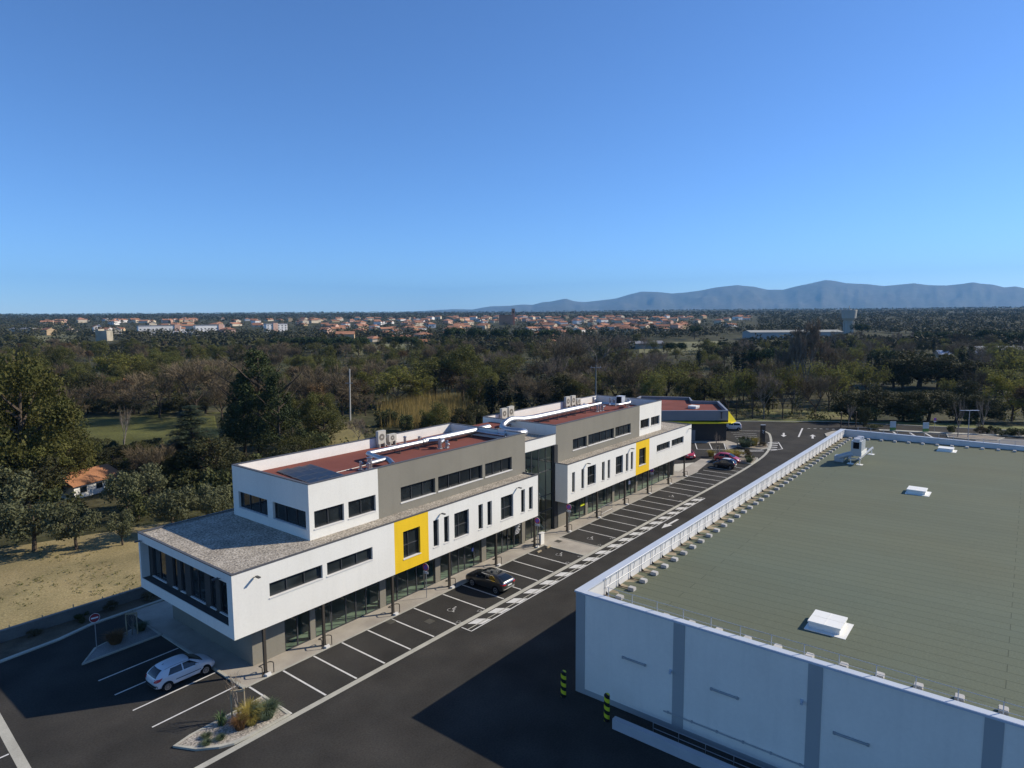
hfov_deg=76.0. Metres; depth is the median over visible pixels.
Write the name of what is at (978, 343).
bare tree
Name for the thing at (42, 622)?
boundary wall
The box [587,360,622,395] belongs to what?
bare tree
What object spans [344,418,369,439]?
bare tree
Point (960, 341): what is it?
bare tree
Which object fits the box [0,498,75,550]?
olive tree
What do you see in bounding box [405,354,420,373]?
budding tree
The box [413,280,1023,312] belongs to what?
mountains
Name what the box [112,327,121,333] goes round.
house
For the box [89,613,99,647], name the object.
no entry sign
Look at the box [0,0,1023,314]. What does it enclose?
sky
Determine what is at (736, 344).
holm oak
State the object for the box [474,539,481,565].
shop window
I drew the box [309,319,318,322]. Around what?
house
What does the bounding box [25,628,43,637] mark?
shrub
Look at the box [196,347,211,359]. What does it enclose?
broadleaf tree
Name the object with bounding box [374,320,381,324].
house
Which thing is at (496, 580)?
parked car
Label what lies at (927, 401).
holm oak
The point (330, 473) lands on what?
solar panel
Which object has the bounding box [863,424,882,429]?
shrub
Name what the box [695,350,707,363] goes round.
broadleaf tree
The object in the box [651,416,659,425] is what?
window
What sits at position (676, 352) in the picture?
budding tree
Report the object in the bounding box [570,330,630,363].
bare tree
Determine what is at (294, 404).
broadleaf tree
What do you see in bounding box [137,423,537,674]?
office block
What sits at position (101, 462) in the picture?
shrub
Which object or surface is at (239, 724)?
grass tuft
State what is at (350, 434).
grass patch
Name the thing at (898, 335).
bare tree
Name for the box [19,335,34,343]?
broadleaf tree
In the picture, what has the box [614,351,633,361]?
bare tree
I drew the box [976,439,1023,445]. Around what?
parking bays
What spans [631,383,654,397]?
bare tree
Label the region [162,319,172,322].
house
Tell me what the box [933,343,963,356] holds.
bare tree
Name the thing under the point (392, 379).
willow tree
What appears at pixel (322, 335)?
broadleaf tree
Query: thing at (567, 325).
house
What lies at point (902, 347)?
bare tree
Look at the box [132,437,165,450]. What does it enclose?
holm oak
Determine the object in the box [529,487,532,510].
window
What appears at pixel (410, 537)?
window
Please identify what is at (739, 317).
house
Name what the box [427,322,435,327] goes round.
house
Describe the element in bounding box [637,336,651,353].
bare tree
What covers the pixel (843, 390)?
budding tree
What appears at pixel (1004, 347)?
broadleaf tree
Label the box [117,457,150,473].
shrub
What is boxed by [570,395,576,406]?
air conditioner
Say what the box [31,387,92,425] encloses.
bare tree
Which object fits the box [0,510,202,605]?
weeds
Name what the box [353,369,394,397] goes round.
willow tree
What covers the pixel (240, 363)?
bare tree
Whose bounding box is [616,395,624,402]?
service cabinet
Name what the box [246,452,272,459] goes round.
shrub
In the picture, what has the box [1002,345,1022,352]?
budding tree
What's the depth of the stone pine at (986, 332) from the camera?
457.42 m
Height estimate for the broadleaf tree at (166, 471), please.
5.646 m
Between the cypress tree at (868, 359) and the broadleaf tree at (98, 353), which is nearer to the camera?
the cypress tree at (868, 359)
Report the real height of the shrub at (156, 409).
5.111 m
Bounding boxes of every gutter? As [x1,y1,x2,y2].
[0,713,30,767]
[195,431,771,767]
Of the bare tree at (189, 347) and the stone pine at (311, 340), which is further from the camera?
the stone pine at (311, 340)
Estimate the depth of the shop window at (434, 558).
58.77 m
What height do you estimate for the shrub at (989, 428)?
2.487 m
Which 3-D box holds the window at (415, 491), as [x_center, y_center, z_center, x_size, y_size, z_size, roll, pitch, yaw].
[-8.199,9.244,57.009,0.310,1.402,4.180,4,8,38]
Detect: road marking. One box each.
[0,467,738,757]
[469,498,700,628]
[695,428,814,451]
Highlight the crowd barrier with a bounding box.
[601,502,611,514]
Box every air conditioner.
[376,430,393,447]
[386,433,402,444]
[500,408,506,418]
[507,406,513,417]
[564,396,570,407]
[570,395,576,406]
[576,398,580,405]
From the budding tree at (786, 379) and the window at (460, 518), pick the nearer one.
the window at (460, 518)
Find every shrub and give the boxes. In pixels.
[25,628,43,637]
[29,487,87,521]
[73,611,89,623]
[76,455,107,469]
[99,440,118,462]
[103,600,118,610]
[105,441,136,463]
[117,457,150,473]
[129,620,151,631]
[138,400,170,413]
[141,591,156,600]
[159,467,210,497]
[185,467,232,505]
[213,486,233,505]
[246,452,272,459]
[246,696,286,720]
[263,696,284,710]
[305,431,329,449]
[373,409,399,426]
[398,414,413,431]
[732,438,754,446]
[743,448,752,454]
[744,457,753,462]
[848,403,881,419]
[858,406,871,424]
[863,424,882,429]
[896,403,936,422]
[946,404,995,423]
[946,426,956,432]
[973,426,987,433]
[985,426,997,433]
[995,427,1014,435]
[1009,428,1023,435]
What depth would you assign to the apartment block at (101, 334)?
633.64 m
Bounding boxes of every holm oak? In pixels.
[0,447,71,512]
[0,460,42,497]
[14,349,32,356]
[32,466,73,495]
[63,377,80,392]
[73,372,107,400]
[76,398,99,412]
[78,436,117,456]
[89,397,123,412]
[90,444,137,468]
[106,348,131,362]
[116,399,149,412]
[119,339,129,348]
[127,453,175,475]
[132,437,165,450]
[142,342,152,349]
[160,393,198,412]
[170,435,247,481]
[176,392,227,413]
[214,454,254,482]
[215,373,238,395]
[227,352,241,361]
[231,353,246,367]
[260,445,302,458]
[329,342,348,357]
[330,386,358,407]
[406,345,422,360]
[449,408,475,424]
[464,403,486,424]
[480,361,498,371]
[500,339,510,348]
[503,345,518,357]
[539,374,576,404]
[591,376,605,394]
[594,354,605,362]
[597,349,615,360]
[620,386,639,397]
[655,361,684,390]
[678,360,698,376]
[682,377,720,400]
[703,346,717,358]
[706,373,738,402]
[709,363,734,376]
[731,341,740,348]
[751,385,782,402]
[827,391,869,419]
[853,384,911,420]
[871,358,913,387]
[879,349,968,387]
[880,390,925,420]
[883,359,925,388]
[901,389,955,420]
[915,341,931,350]
[921,358,958,388]
[929,357,984,384]
[933,390,989,420]
[951,378,982,401]
[951,393,1011,421]
[958,360,997,386]
[1010,375,1023,393]
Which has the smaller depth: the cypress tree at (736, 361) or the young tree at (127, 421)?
the young tree at (127, 421)
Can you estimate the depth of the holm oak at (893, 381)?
215.68 m
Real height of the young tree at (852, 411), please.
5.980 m
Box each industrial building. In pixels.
[627,341,663,348]
[742,330,842,339]
[934,350,985,360]
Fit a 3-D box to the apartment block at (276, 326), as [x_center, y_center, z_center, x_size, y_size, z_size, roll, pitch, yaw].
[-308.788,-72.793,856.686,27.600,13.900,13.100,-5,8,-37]
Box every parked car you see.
[145,653,214,691]
[466,567,514,593]
[685,449,695,458]
[713,458,736,469]
[714,452,740,461]
[726,422,741,430]
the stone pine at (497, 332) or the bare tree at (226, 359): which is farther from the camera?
the stone pine at (497, 332)
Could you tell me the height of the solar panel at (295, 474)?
0.201 m
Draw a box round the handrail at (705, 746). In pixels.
[653,722,762,767]
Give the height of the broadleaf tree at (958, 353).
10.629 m
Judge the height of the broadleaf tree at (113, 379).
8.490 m
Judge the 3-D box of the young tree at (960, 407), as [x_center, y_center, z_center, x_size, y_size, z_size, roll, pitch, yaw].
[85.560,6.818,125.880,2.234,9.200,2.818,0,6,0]
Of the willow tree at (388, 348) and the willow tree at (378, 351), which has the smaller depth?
the willow tree at (378, 351)
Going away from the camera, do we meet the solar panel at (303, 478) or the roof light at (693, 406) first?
the solar panel at (303, 478)
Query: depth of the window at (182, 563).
47.68 m
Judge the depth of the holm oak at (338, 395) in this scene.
177.58 m
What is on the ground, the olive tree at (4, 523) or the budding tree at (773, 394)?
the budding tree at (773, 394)
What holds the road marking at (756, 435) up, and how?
on the asphalt
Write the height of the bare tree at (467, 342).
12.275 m
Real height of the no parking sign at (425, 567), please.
3.038 m
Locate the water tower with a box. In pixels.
[841,306,856,333]
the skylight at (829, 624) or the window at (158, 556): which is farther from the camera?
the window at (158, 556)
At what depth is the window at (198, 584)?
46.30 m
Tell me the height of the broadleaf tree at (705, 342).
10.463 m
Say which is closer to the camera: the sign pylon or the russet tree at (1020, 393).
the sign pylon
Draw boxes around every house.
[41,327,55,334]
[61,464,119,498]
[76,318,86,322]
[108,319,119,324]
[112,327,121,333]
[138,320,149,322]
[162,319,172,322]
[181,324,194,329]
[221,327,235,332]
[228,322,241,325]
[251,319,260,322]
[299,319,308,323]
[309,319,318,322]
[320,327,332,333]
[324,324,338,326]
[330,326,345,331]
[336,330,354,337]
[355,324,368,328]
[367,335,380,341]
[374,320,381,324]
[378,327,392,330]
[404,326,418,331]
[411,321,423,325]
[414,331,432,337]
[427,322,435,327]
[442,319,452,323]
[463,320,473,324]
[522,317,530,321]
[543,323,557,326]
[557,321,567,323]
[560,323,574,329]
[572,319,580,323]
[572,327,584,331]
[587,321,596,325]
[596,318,608,322]
[604,325,615,330]
[614,319,626,322]
[616,324,628,329]
[619,326,640,333]
[629,319,639,322]
[635,324,649,328]
[656,324,669,327]
[663,320,673,323]
[670,322,682,328]
[714,319,721,323]
[732,315,741,319]
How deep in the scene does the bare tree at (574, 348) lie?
217.26 m
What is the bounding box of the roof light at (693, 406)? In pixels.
[688,405,699,408]
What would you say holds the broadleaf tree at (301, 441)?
on the ground
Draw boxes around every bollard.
[561,670,565,697]
[604,693,609,721]
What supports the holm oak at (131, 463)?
on the ground
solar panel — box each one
[277,468,295,474]
[286,471,305,477]
[290,466,306,471]
[296,475,314,481]
[300,469,317,474]
[302,464,317,469]
[305,478,320,482]
[310,472,327,478]
[311,467,328,472]
[322,470,339,475]
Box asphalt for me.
[0,421,1023,767]
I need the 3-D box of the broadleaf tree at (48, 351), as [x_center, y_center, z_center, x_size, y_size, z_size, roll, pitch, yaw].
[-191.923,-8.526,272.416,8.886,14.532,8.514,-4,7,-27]
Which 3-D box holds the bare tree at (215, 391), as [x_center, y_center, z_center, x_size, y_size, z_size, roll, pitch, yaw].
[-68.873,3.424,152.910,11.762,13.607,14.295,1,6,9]
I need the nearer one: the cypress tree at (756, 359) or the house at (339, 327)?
the cypress tree at (756, 359)
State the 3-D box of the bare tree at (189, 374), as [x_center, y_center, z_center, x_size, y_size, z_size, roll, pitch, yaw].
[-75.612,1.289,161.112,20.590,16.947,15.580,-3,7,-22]
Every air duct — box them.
[366,424,505,464]
[428,438,444,443]
[497,400,630,435]
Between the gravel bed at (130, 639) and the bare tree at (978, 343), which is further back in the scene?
the bare tree at (978, 343)
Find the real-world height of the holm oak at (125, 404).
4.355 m
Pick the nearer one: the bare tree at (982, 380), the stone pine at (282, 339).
the bare tree at (982, 380)
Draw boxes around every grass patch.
[327,424,364,445]
[729,408,851,419]
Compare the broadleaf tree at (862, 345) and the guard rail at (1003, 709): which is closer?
the guard rail at (1003, 709)
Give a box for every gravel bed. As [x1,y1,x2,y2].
[85,627,157,661]
[178,697,285,746]
[738,455,755,462]
[739,443,767,448]
[948,434,1002,439]
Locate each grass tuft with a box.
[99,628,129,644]
[198,737,213,745]
[199,731,213,738]
[213,732,227,741]
[224,710,249,730]
[233,695,265,716]
[238,707,261,726]
[707,449,714,456]
[719,448,744,456]
[751,436,758,445]
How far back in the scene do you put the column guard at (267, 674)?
44.01 m
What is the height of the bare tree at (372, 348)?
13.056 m
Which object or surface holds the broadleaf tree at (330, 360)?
on the ground
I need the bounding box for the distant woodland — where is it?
[0,306,1023,354]
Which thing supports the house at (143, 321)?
on the ground
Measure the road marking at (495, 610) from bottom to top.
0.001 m
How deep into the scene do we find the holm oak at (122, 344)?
439.81 m
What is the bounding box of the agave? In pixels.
[214,709,229,726]
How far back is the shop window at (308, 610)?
48.58 m
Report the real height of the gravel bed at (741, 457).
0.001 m
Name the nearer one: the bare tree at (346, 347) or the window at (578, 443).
the window at (578, 443)
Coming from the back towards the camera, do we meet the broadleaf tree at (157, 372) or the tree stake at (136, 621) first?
the broadleaf tree at (157, 372)
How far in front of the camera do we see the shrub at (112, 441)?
110.60 m
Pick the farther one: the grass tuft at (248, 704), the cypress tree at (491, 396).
the cypress tree at (491, 396)
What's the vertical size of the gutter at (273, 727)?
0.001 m
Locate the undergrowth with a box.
[14,335,1023,482]
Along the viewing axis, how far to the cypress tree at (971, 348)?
249.12 m
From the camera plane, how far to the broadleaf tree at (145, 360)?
258.68 m
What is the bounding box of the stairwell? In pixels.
[525,433,557,540]
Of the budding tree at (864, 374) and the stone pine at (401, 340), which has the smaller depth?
the budding tree at (864, 374)
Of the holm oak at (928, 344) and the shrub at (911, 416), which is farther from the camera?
the holm oak at (928, 344)
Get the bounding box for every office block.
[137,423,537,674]
[483,395,691,531]
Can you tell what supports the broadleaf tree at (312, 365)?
on the ground
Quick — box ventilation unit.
[834,436,873,465]
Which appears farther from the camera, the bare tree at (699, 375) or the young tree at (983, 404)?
the bare tree at (699, 375)
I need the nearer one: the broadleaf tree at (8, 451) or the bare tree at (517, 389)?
the broadleaf tree at (8, 451)
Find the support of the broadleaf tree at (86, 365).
on the ground
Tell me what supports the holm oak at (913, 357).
on the ground
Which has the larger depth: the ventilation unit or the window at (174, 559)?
the ventilation unit
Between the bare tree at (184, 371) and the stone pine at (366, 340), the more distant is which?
the stone pine at (366, 340)
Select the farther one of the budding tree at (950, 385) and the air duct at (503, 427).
the budding tree at (950, 385)
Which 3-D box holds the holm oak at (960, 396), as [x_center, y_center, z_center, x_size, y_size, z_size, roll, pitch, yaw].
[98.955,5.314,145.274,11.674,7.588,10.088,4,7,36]
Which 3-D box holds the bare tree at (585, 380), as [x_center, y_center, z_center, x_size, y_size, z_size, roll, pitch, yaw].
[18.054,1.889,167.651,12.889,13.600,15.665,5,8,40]
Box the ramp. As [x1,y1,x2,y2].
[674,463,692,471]
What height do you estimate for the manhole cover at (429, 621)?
0.018 m
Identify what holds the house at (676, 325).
on the ground
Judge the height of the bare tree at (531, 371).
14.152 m
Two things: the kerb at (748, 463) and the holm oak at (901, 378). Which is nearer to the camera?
the kerb at (748, 463)
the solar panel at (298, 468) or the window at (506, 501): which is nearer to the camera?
the solar panel at (298, 468)
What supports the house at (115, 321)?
on the ground
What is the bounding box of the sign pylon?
[760,425,765,441]
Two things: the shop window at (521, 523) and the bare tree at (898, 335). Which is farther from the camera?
the bare tree at (898, 335)
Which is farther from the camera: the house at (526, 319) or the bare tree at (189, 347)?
the house at (526, 319)
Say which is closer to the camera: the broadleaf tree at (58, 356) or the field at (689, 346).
the broadleaf tree at (58, 356)
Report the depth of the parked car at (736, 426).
134.62 m
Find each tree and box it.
[0,347,84,510]
[0,387,16,433]
[0,403,44,468]
[0,431,27,471]
[0,465,46,505]
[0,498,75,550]
[0,500,22,538]
[4,334,15,341]
[6,425,74,498]
[9,360,66,464]
[15,405,77,454]
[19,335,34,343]
[22,354,52,365]
[31,348,44,356]
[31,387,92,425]
[34,416,102,479]
[40,344,55,353]
[40,346,59,367]
[41,502,102,549]
[44,348,70,366]
[47,361,76,382]
[48,338,59,344]
[56,345,76,360]
[56,395,84,421]
[60,342,74,347]
[60,364,90,396]
[62,440,96,471]
[65,344,85,363]
[68,362,93,377]
[69,339,79,350]
[69,385,113,411]
[79,340,98,359]
[82,350,93,361]
[89,340,109,354]
[91,356,130,376]
[91,378,144,412]
[93,350,104,359]
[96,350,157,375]
[99,470,149,507]
[103,376,122,392]
[104,508,135,544]
[108,342,119,348]
[108,387,168,413]
[110,364,129,394]
[113,442,176,490]
[115,440,158,464]
[115,491,151,521]
[118,406,133,444]
[121,462,167,495]
[123,341,141,356]
[123,362,198,417]
[123,611,136,634]
[124,361,151,401]
[130,352,148,379]
[134,348,149,356]
[141,361,159,385]
[143,484,199,522]
[146,351,169,365]
[146,388,160,405]
[150,405,232,473]
[153,365,170,391]
[154,357,236,409]
[155,366,182,400]
[158,360,203,397]
[158,451,198,483]
[160,355,191,391]
[166,442,197,461]
[178,345,206,359]
[179,357,203,384]
[179,484,230,514]
[184,372,235,418]
[185,343,208,360]
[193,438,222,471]
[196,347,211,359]
[196,358,222,387]
[200,494,233,514]
[201,365,218,386]
[204,356,232,370]
[206,344,219,359]
[211,345,226,360]
[214,345,298,455]
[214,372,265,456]
[223,343,238,355]
[224,671,241,713]
[225,337,234,345]
[234,360,247,371]
[234,363,266,385]
[251,372,308,451]
[253,346,268,356]
[254,340,266,349]
[263,365,285,390]
[264,351,285,370]
[266,342,292,353]
[266,435,324,453]
[268,342,290,356]
[268,419,289,433]
[277,372,325,417]
[279,390,305,431]
[280,346,302,356]
[281,355,298,365]
[285,365,309,378]
[287,362,341,409]
[290,354,308,367]
[294,381,328,425]
[294,401,315,430]
[297,355,313,368]
[299,391,339,431]
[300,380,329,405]
[301,405,349,442]
[306,363,319,375]
[309,354,321,365]
[318,345,336,358]
[319,333,326,347]
[319,357,340,376]
[322,368,378,415]
[324,356,339,373]
[338,343,351,358]
[339,364,357,379]
[339,377,369,411]
[342,355,368,368]
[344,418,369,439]
[345,394,384,415]
[347,365,362,380]
[348,343,355,354]
[353,340,362,354]
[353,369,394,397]
[357,357,382,374]
[357,359,370,371]
[358,385,375,407]
[359,365,437,408]
[360,361,386,382]
[363,344,384,355]
[366,350,381,360]
[375,336,386,355]
[379,358,399,367]
[381,348,398,357]
[383,345,395,353]
[383,349,400,366]
[383,364,400,388]
[390,341,400,351]
[396,347,406,358]
[398,350,410,365]
[401,369,434,400]
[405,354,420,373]
[407,356,461,396]
[414,339,424,349]
[419,346,438,359]
[419,401,450,426]
[421,346,433,361]
[425,342,443,351]
[432,348,447,368]
[433,366,472,397]
[436,343,485,400]
[443,337,451,343]
[449,335,458,342]
[452,372,498,404]
[461,343,485,356]
[462,339,477,346]
[463,360,483,377]
[463,376,489,410]
[468,354,484,365]
[473,365,498,392]
[480,352,499,363]
[481,378,498,414]
[482,349,497,358]
[490,354,521,368]
[490,367,514,401]
[495,346,507,356]
[495,373,512,410]
[498,348,521,360]
[500,374,536,407]
[501,371,554,406]
[505,353,525,376]
[512,380,529,409]
[514,347,523,354]
[517,359,553,379]
[527,348,547,367]
[529,342,538,351]
[530,336,588,385]
[534,374,553,405]
[537,353,570,378]
[540,334,553,342]
[550,332,590,358]
[554,371,571,388]
[560,332,573,338]
[562,369,613,397]
[564,361,590,375]
[564,379,593,397]
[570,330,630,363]
[578,370,612,395]
[580,355,608,376]
[586,362,615,388]
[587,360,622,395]
[590,367,630,395]
[592,342,602,353]
[604,362,650,396]
[609,353,655,387]
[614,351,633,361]
[628,370,667,396]
[631,334,640,340]
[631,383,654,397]
[634,354,652,370]
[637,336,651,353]
[639,374,667,395]
[640,351,661,366]
[643,350,674,367]
[643,366,689,396]
[645,340,660,353]
[647,348,662,355]
[653,360,706,396]
[662,343,670,351]
[669,347,682,358]
[672,375,703,400]
[687,368,712,381]
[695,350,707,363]
[696,346,702,367]
[700,370,739,404]
[701,338,712,350]
[701,353,720,367]
[704,359,726,373]
[705,376,741,410]
[715,365,755,418]
[715,431,721,452]
[717,344,743,368]
[732,351,740,372]
[732,369,778,418]
[737,339,752,347]
[740,346,749,375]
[742,352,790,378]
[747,344,755,370]
[747,370,783,418]
[753,348,761,368]
[758,340,770,348]
[759,376,787,409]
[764,375,773,411]
[769,365,805,418]
[774,344,791,398]
[774,372,813,415]
[786,372,841,416]
[787,334,806,398]
[792,318,822,392]
[795,363,812,378]
[801,348,818,366]
[808,335,836,396]
[808,361,857,410]
[809,367,830,392]
[820,344,864,396]
[826,384,848,404]
[827,357,873,392]
[829,330,846,344]
[842,336,856,343]
[845,347,866,358]
[847,404,855,426]
[849,343,866,360]
[849,361,892,401]
[850,332,866,337]
[865,354,870,372]
[867,343,889,353]
[873,351,882,375]
[876,335,892,346]
[892,332,907,339]
[894,342,913,353]
[932,336,936,353]
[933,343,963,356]
[937,377,957,392]
[947,333,968,341]
[951,341,974,349]
[951,398,967,436]
[952,337,977,348]
[954,348,966,361]
[957,346,967,364]
[957,368,993,395]
[964,339,983,346]
[966,346,992,358]
[967,345,974,361]
[968,348,995,366]
[970,362,977,379]
[974,365,1021,397]
[975,398,988,433]
[977,342,998,348]
[979,349,1001,367]
[981,371,1023,420]
[986,346,1023,375]
[987,363,1008,384]
[990,357,1019,369]
[994,343,1014,351]
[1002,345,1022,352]
[1005,386,1023,410]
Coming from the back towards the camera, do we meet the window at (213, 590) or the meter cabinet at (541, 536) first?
the meter cabinet at (541, 536)
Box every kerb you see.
[0,599,164,662]
[82,624,161,664]
[162,471,697,688]
[173,695,290,750]
[714,453,757,463]
[736,421,1002,429]
[738,443,768,449]
[878,429,1023,436]
[946,434,1004,440]
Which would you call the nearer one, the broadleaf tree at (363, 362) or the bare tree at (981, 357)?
the bare tree at (981, 357)
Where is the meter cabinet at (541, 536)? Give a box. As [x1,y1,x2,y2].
[538,531,544,544]
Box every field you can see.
[0,520,177,629]
[1,325,77,341]
[73,412,227,460]
[352,344,409,354]
[639,341,721,353]
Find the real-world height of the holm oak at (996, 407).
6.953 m
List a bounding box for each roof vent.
[358,461,363,469]
[366,456,372,468]
[437,438,442,448]
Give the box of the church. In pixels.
[499,309,514,324]
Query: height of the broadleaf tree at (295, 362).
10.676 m
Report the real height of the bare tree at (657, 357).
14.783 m
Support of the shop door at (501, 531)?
in the office block at (322, 557)
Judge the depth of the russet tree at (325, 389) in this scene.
164.20 m
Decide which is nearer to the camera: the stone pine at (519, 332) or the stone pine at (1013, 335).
the stone pine at (1013, 335)
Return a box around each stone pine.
[269,337,291,344]
[288,336,315,347]
[306,337,331,354]
[330,336,350,354]
[345,336,370,348]
[386,336,400,348]
[395,336,417,354]
[443,327,466,339]
[466,328,487,340]
[490,328,508,339]
[513,329,532,340]
[537,329,557,339]
[565,329,582,335]
[665,342,687,357]
[689,325,702,338]
[714,347,733,366]
[717,342,727,348]
[747,347,786,361]
[850,324,870,332]
[869,349,897,358]
[913,331,934,341]
[937,331,961,340]
[973,329,1010,336]
[1006,332,1023,344]
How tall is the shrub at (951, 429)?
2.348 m
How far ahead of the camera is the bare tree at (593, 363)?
211.23 m
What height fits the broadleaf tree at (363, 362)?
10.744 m
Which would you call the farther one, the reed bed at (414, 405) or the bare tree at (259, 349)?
the bare tree at (259, 349)
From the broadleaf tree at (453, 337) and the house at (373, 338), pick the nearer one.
the broadleaf tree at (453, 337)
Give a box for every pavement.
[130,459,710,687]
[691,440,737,449]
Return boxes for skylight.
[804,610,853,639]
[905,486,930,496]
[937,446,956,452]
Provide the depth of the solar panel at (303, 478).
53.39 m
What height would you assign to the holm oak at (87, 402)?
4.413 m
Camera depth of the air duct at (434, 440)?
66.26 m
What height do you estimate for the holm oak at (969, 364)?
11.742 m
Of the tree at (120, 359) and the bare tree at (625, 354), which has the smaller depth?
the tree at (120, 359)
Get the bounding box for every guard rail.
[605,429,851,599]
[607,587,1023,716]
[854,427,1023,451]
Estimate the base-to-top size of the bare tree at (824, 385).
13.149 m
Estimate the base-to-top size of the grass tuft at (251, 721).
0.916 m
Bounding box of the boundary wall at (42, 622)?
[0,587,148,642]
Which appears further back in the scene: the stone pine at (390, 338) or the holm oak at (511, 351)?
the stone pine at (390, 338)
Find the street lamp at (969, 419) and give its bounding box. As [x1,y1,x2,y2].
[960,410,978,436]
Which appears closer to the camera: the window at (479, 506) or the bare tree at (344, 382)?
the window at (479, 506)
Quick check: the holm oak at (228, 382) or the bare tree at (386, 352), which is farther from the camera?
the bare tree at (386, 352)
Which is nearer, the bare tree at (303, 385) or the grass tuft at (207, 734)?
the grass tuft at (207, 734)
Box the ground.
[0,308,1023,547]
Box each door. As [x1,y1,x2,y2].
[315,601,331,636]
[366,581,379,613]
[416,563,424,590]
[458,546,464,571]
[497,531,501,554]
[691,430,694,440]
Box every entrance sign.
[890,421,895,430]
[922,422,928,431]
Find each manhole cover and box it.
[385,619,395,623]
[424,619,434,623]
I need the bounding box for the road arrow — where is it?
[662,519,678,527]
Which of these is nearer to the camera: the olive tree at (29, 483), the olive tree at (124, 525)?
the olive tree at (124, 525)
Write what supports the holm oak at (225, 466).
on the ground
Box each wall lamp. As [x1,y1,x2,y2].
[622,656,645,666]
[710,687,738,699]
[833,731,868,746]
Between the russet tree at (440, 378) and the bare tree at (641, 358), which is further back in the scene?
the bare tree at (641, 358)
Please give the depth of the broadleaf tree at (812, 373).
204.89 m
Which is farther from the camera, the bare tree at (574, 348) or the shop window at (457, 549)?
the bare tree at (574, 348)
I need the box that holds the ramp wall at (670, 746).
[612,716,736,767]
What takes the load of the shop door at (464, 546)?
in the office block at (322, 557)
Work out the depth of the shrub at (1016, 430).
126.53 m
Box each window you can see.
[80,486,86,492]
[96,481,102,488]
[152,548,166,583]
[173,558,177,589]
[181,561,185,593]
[190,566,205,604]
[210,576,216,610]
[220,580,227,616]
[238,492,267,517]
[269,565,323,598]
[272,502,306,530]
[284,615,297,650]
[297,610,310,645]
[314,504,344,529]
[327,547,373,576]
[331,595,345,629]
[346,591,355,623]
[348,495,376,519]
[355,587,366,618]
[385,574,397,605]
[397,570,407,599]
[401,478,435,503]
[403,527,420,559]
[408,566,416,595]
[424,558,434,587]
[433,520,439,548]
[438,465,482,492]
[440,551,451,580]
[444,516,449,543]
[452,549,458,575]
[454,510,469,539]
[465,542,473,569]
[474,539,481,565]
[478,504,483,530]
[485,457,511,477]
[487,501,492,526]
[501,494,513,521]
[502,528,507,552]
[514,523,521,546]
[521,490,524,513]
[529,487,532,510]
[572,472,574,492]
[573,436,586,450]
[581,469,584,489]
[587,465,595,486]
[588,428,613,446]
[615,424,630,437]
[616,455,622,475]
[639,447,645,466]
[640,418,649,429]
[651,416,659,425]
[657,441,668,452]
[671,437,683,447]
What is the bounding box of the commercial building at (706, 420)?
[637,396,735,440]
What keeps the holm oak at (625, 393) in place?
on the ground
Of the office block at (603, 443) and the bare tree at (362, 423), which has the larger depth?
the bare tree at (362, 423)
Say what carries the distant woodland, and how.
on the ground
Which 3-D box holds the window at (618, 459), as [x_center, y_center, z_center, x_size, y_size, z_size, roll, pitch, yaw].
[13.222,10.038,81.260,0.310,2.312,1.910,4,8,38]
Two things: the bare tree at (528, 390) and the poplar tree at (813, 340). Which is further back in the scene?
the poplar tree at (813, 340)
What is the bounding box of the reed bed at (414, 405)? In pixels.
[377,386,475,427]
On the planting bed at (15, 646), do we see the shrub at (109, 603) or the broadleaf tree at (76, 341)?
the shrub at (109, 603)
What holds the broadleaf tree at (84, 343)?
on the ground
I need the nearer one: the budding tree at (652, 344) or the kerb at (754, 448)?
the kerb at (754, 448)
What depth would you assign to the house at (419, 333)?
611.98 m
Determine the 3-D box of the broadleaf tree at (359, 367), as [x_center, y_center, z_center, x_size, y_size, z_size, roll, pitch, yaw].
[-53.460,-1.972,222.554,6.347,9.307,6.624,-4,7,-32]
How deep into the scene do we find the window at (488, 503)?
62.15 m
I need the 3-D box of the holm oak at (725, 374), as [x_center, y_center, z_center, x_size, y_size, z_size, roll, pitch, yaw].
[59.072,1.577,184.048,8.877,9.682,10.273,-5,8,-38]
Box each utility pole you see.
[349,369,350,420]
[590,365,600,394]
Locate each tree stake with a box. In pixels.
[125,611,137,634]
[230,688,244,717]
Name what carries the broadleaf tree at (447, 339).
on the ground
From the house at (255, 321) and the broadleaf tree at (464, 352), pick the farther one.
the house at (255, 321)
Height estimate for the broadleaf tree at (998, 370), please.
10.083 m
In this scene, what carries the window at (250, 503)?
in the office block at (322, 557)
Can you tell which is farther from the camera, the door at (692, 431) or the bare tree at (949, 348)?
the bare tree at (949, 348)
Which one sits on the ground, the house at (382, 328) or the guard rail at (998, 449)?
the house at (382, 328)
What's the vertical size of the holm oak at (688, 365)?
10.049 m
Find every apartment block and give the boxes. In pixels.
[95,329,112,340]
[136,324,180,334]
[193,324,223,331]
[263,323,287,331]
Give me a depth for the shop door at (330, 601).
50.01 m
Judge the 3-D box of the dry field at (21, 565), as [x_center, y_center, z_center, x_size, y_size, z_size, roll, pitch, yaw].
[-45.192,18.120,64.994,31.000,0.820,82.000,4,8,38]
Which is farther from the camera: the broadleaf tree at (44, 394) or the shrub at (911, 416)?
the shrub at (911, 416)
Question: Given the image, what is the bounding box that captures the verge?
[736,419,1023,429]
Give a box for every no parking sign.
[423,563,428,597]
[535,517,539,547]
[566,504,570,511]
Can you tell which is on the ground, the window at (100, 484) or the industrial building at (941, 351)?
the industrial building at (941, 351)
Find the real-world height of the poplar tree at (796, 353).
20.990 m
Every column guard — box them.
[258,661,273,677]
[318,635,331,648]
[388,603,399,615]
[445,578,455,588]
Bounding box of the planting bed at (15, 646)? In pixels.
[0,594,161,659]
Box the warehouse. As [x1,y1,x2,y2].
[574,429,1023,767]
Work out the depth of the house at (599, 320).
1265.78 m

